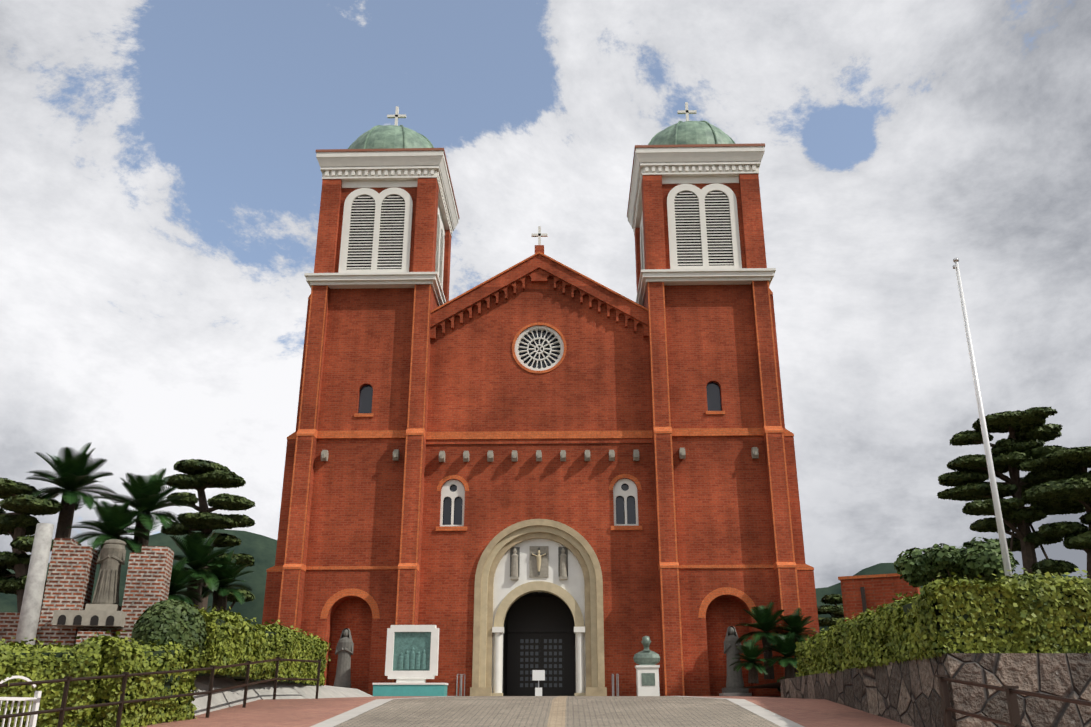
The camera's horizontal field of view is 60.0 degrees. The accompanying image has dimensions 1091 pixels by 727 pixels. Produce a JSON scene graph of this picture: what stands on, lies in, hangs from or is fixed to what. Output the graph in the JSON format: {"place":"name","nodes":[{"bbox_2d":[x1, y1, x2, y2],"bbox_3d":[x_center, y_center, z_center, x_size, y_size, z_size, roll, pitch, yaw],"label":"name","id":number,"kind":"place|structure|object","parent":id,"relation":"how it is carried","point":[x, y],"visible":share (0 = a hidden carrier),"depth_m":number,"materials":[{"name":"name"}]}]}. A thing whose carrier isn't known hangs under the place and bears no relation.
{"place":"outdoors","nodes":[
{"label":"outdoors","id":0,"kind":"place"},
{"bbox_2d":[201,550,253,611],"bbox_3d":[-8.071,5.644,23.308,1.587,2.040,1.695,0,-20,1],"label":"cycad palm","id":1,"kind":"object","parent":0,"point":[220,593],"visible":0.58,"depth_m":23.13,"materials":[{"name":"green plant"}]},
{"bbox_2d":[139,696,912,726],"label":"sidewalk","id":2,"kind":"structure","parent":0,"point":[312,712],"depth_m":19.39,"materials":[{"name":"brick"}]},
{"bbox_2d":[0,646,11,714],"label":"hedge","id":3,"kind":"object","parent":2,"relation":"on","point":[2,669],"visible":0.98,"depth_m":14.21,"materials":[{"name":"green plant"}]},
{"bbox_2d":[0,676,41,726],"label":"white gate","id":4,"kind":"structure","parent":2,"relation":"on","point":[36,698],"depth_m":14.91,"materials":[{"name":"white metal"}]},
{"bbox_2d":[15,523,53,644],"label":"granite column","id":5,"kind":"structure","parent":2,"relation":"on","point":[28,622],"depth_m":19.35,"materials":[{"name":"white stone"}]},
{"bbox_2d":[0,538,173,645],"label":"brick ruin","id":6,"kind":"object","parent":2,"relation":"on","point":[69,613],"visible":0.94,"depth_m":19.81,"materials":[{"name":"brick"}]},
{"bbox_2d":[0,630,201,726],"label":"hedge","id":7,"kind":"object","parent":2,"relation":"on","point":[101,655],"visible":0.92,"depth_m":16.52,"materials":[{"name":"green plant"}]},
{"bbox_2d":[131,599,206,652],"bbox_3d":[-7.619,5.756,19.058,1.448,1.960,1.456,0,-20,1],"label":"round shrub","id":8,"kind":"object","parent":2,"relation":"on","point":[181,622],"visible":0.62,"depth_m":18.75,"materials":[{"name":"green plant"}]},
{"bbox_2d":[372,625,447,695],"bbox_3d":[-5.172,11.526,36.590,2.760,2.678,1.060,0,-20,1],"label":"relief monument","id":9,"kind":"object","parent":2,"relation":"on","point":[411,661],"visible":0.98,"depth_m":36.47,"materials":[{"name":"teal stone"}]},
{"bbox_2d":[0,529,1071,631],"bbox_3d":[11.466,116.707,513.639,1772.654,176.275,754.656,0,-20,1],"label":"distant hills","id":10,"kind":"structure","parent":0,"point":[260,549],"depth_m":814.93,"materials":[{"name":"green plant"}]},
{"bbox_2d":[0,0,1090,587],"label":"sky","id":11,"kind":"structure","parent":0,"point":[161,174],"materials":[{"name":"white"}]},
{"bbox_2d":[338,696,774,724],"bbox_3d":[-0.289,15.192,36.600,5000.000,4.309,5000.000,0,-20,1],"label":"ground","id":12,"kind":"structure","parent":0,"point":[451,696],"depth_m":19.54,"materials":[{"name":"grey stone"}]},
{"bbox_2d":[0,657,321,726],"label":"fence","id":13,"kind":"object","parent":12,"relation":"on","point":[68,679],"visible":0.96,"depth_m":17.05,"materials":[{"name":"grey metal"}]},
{"bbox_2d":[191,676,373,715],"bbox_3d":[-21.497,9.488,26.622,30.650,0.932,15.700,0,-20,1],"label":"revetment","id":14,"kind":"object","parent":12,"relation":"on","point":[230,698],"visible":0.27,"depth_m":23.04,"materials":[{"name":"concrete"}]},
{"bbox_2d":[0,477,63,612],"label":"pine tree","id":15,"kind":"object","parent":14,"relation":"on","point":[18,524],"visible":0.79,"depth_m":21.95,"materials":[{"name":"green plant"}]},
{"bbox_2d":[26,442,115,612],"bbox_3d":[-11.576,4.165,22.558,2.136,4.778,2.389,0,-20,1],"label":"cycad palm","id":16,"kind":"object","parent":14,"relation":"on","point":[73,474],"visible":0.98,"depth_m":22.74,"materials":[{"name":"green plant"}]},
{"bbox_2d":[65,500,148,571],"bbox_3d":[-9.765,4.453,20.927,1.808,2.997,1.668,-14,-25,34],"label":"cycad palm","id":17,"kind":"object","parent":14,"relation":"on","point":[113,518],"visible":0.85,"depth_m":21.00,"materials":[{"name":"green plant"}]},
{"bbox_2d":[92,468,193,552],"bbox_3d":[-9.430,4.337,21.848,2.256,3.905,1.917,-6,-21,17],"label":"cycad palm","id":18,"kind":"object","parent":14,"relation":"on","point":[144,494],"visible":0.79,"depth_m":21.95,"materials":[{"name":"green plant"}]},
{"bbox_2d":[168,557,204,605],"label":"cycad palm","id":19,"kind":"object","parent":14,"relation":"on","point":[177,584],"visible":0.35,"depth_m":21.30,"materials":[{"name":"green plant"}]},
{"bbox_2d":[170,530,239,608],"bbox_3d":[-8.326,5.197,22.462,1.628,2.512,1.756,17,-26,-38],"label":"cycad palm","id":20,"kind":"object","parent":14,"relation":"on","point":[195,550],"visible":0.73,"depth_m":22.30,"materials":[{"name":"green plant"}]},
{"bbox_2d":[160,459,255,611],"bbox_3d":[-9.232,5.518,25.457,2.741,5.759,2.703,0,-20,1],"label":"tree","id":21,"kind":"object","parent":14,"relation":"on","point":[200,476],"visible":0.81,"depth_m":25.62,"materials":[{"name":"green plant"}]},
{"bbox_2d":[194,604,330,685],"bbox_3d":[-7.263,7.384,24.364,1.748,1.587,9.327,0,-20,1],"label":"hedge","id":22,"kind":"object","parent":14,"relation":"on","point":[232,638],"visible":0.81,"depth_m":22.80,"materials":[{"name":"green plant"}]},
{"bbox_2d":[334,628,356,688],"bbox_3d":[-7.997,11.897,37.566,1.100,2.642,1.050,0,-20,1],"label":"niche statue","id":23,"kind":"object","parent":12,"relation":"on","point":[344,648],"visible":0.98,"depth_m":37.40,"materials":[{"name":"stone"}]},
{"bbox_2d":[719,626,751,695],"bbox_3d":[7.398,11.743,37.223,1.100,2.693,1.050,0,-20,1],"label":"niche statue","id":24,"kind":"object","parent":12,"relation":"on","point":[734,683],"visible":0.94,"depth_m":36.92,"materials":[{"name":"stone"}]},
{"bbox_2d":[817,594,844,628],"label":"pine tree","id":25,"kind":"object","parent":12,"relation":"on","point":[836,612],"visible":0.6,"depth_m":49.25,"materials":[{"name":"green plant"}]},
{"bbox_2d":[742,653,1090,726],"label":"stone retaining wall","id":26,"kind":"structure","parent":12,"relation":"on","point":[907,692],"depth_m":15.19,"materials":[{"name":"stone"},{"name":"mortar"}]},
{"bbox_2d":[729,639,773,683],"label":"cycad palm","id":27,"kind":"object","parent":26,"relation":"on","point":[751,651],"visible":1,"depth_m":34.91,"materials":[{"name":"green plant"}]},
{"bbox_2d":[735,600,790,678],"bbox_3d":[8.454,10.609,36.364,2.083,2.949,2.145,6,-21,-16],"label":"cycad palm","id":28,"kind":"object","parent":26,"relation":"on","point":[766,620],"visible":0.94,"depth_m":36.22,"materials":[{"name":"green plant"}]},
{"bbox_2d":[764,631,804,678],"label":"cycad palm","id":29,"kind":"object","parent":26,"relation":"on","point":[785,646],"visible":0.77,"depth_m":35.13,"materials":[{"name":"green plant"}]},
{"bbox_2d":[777,673,798,691],"bbox_3d":[9.560,12.290,35.282,1.868,1.420,1.262,0,-20,1],"label":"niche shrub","id":30,"kind":"object","parent":26,"relation":"on","point":[778,680],"visible":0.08,"depth_m":35.37,"materials":[{"name":"green plant"}]},
{"bbox_2d":[775,608,818,672],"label":"cycad palm","id":31,"kind":"object","parent":26,"relation":"on","point":[796,623],"visible":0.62,"depth_m":36.57,"materials":[{"name":"green plant"}]},
{"bbox_2d":[838,573,919,620],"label":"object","id":32,"kind":"object","parent":26,"relation":"on","point":[861,593],"visible":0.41,"depth_m":31.23,"materials":[{"name":"red brick"}]},
{"bbox_2d":[794,572,1033,676],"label":"hedge","id":33,"kind":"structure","parent":26,"relation":"on","point":[937,618],"depth_m":15.99,"materials":[{"name":"green plant"}]},
{"bbox_2d":[894,537,1019,587],"bbox_3d":[9.559,5.528,21.773,2.664,2.970,2.104,-8,-22,21],"label":"bush","id":34,"kind":"object","parent":26,"relation":"on","point":[972,559],"visible":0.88,"depth_m":21.70,"materials":[{"name":"green plant"}]},
{"bbox_2d":[953,258,1011,576],"bbox_3d":[9.635,1.806,20.603,0.320,9.140,0.320,0,-20,1],"label":"flagpole","id":35,"kind":"object","parent":26,"relation":"on","point":[999,521],"visible":0.67,"depth_m":20.62,"materials":[{"name":"metal"}]},
{"bbox_2d":[937,406,1085,575],"bbox_3d":[12.439,4.662,24.765,3.674,6.640,2.971,0,-20,1],"label":"niwaki pine","id":36,"kind":"object","parent":26,"relation":"on","point":[1030,431],"visible":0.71,"depth_m":24.98,"materials":[{"name":"green plant"}]},
{"bbox_2d":[993,568,1090,652],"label":"hedge","id":37,"kind":"object","parent":26,"relation":"on","point":[1055,613],"visible":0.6,"depth_m":15.60,"materials":[{"name":"green plant"}]},
{"bbox_2d":[1017,446,1090,578],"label":"pine tree","id":38,"kind":"object","parent":26,"relation":"on","point":[1074,490],"visible":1,"depth_m":23.36,"materials":[{"name":"green plant"}]},
{"bbox_2d":[935,675,1090,726],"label":"fence","id":39,"kind":"object","parent":12,"relation":"on","point":[1012,704],"visible":1,"depth_m":12.95,"materials":[{"name":"grey metal"}]},
{"bbox_2d":[334,696,779,726],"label":"paved walkway","id":40,"kind":"structure","parent":0,"point":[563,711],"depth_m":19.38,"materials":[{"name":"beige stone"}]},
{"bbox_2d":[456,674,618,695],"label":"portal handrails","id":41,"kind":"object","parent":40,"relation":"on","point":[464,684],"visible":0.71,"depth_m":36.88,"materials":[{"name":"silver metal"}]},
{"bbox_2d":[310,696,803,726],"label":"kerb","id":42,"kind":"structure","parent":40,"relation":"on","point":[778,720],"depth_m":19.35,"materials":[{"name":"concrete"}]},
{"bbox_2d":[633,636,659,695],"bbox_3d":[3.866,11.521,35.930,1.040,2.247,0.800,0,-20,1],"label":"bust on pedestal","id":43,"kind":"object","parent":40,"relation":"on","point":[646,659],"visible":1,"depth_m":35.54,"materials":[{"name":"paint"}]},
{"label":"plaza","id":44,"kind":"structure","parent":0,"visible":0},
{"bbox_2d":[532,670,544,695],"bbox_3d":[-0.275,12.893,38.063,0.500,1.020,0.150,0,-20,1],"label":"sign stand","id":45,"kind":"object","parent":44,"relation":"on","point":[538,675],"depth_m":38.07,"materials":[{"name":"silver metal"}]},
{"bbox_2d":[262,102,818,695],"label":"cathedral","id":46,"kind":"structure","parent":44,"relation":"on","point":[566,478],"depth_m":41.17,"materials":[{"name":"brick"}]}
]}

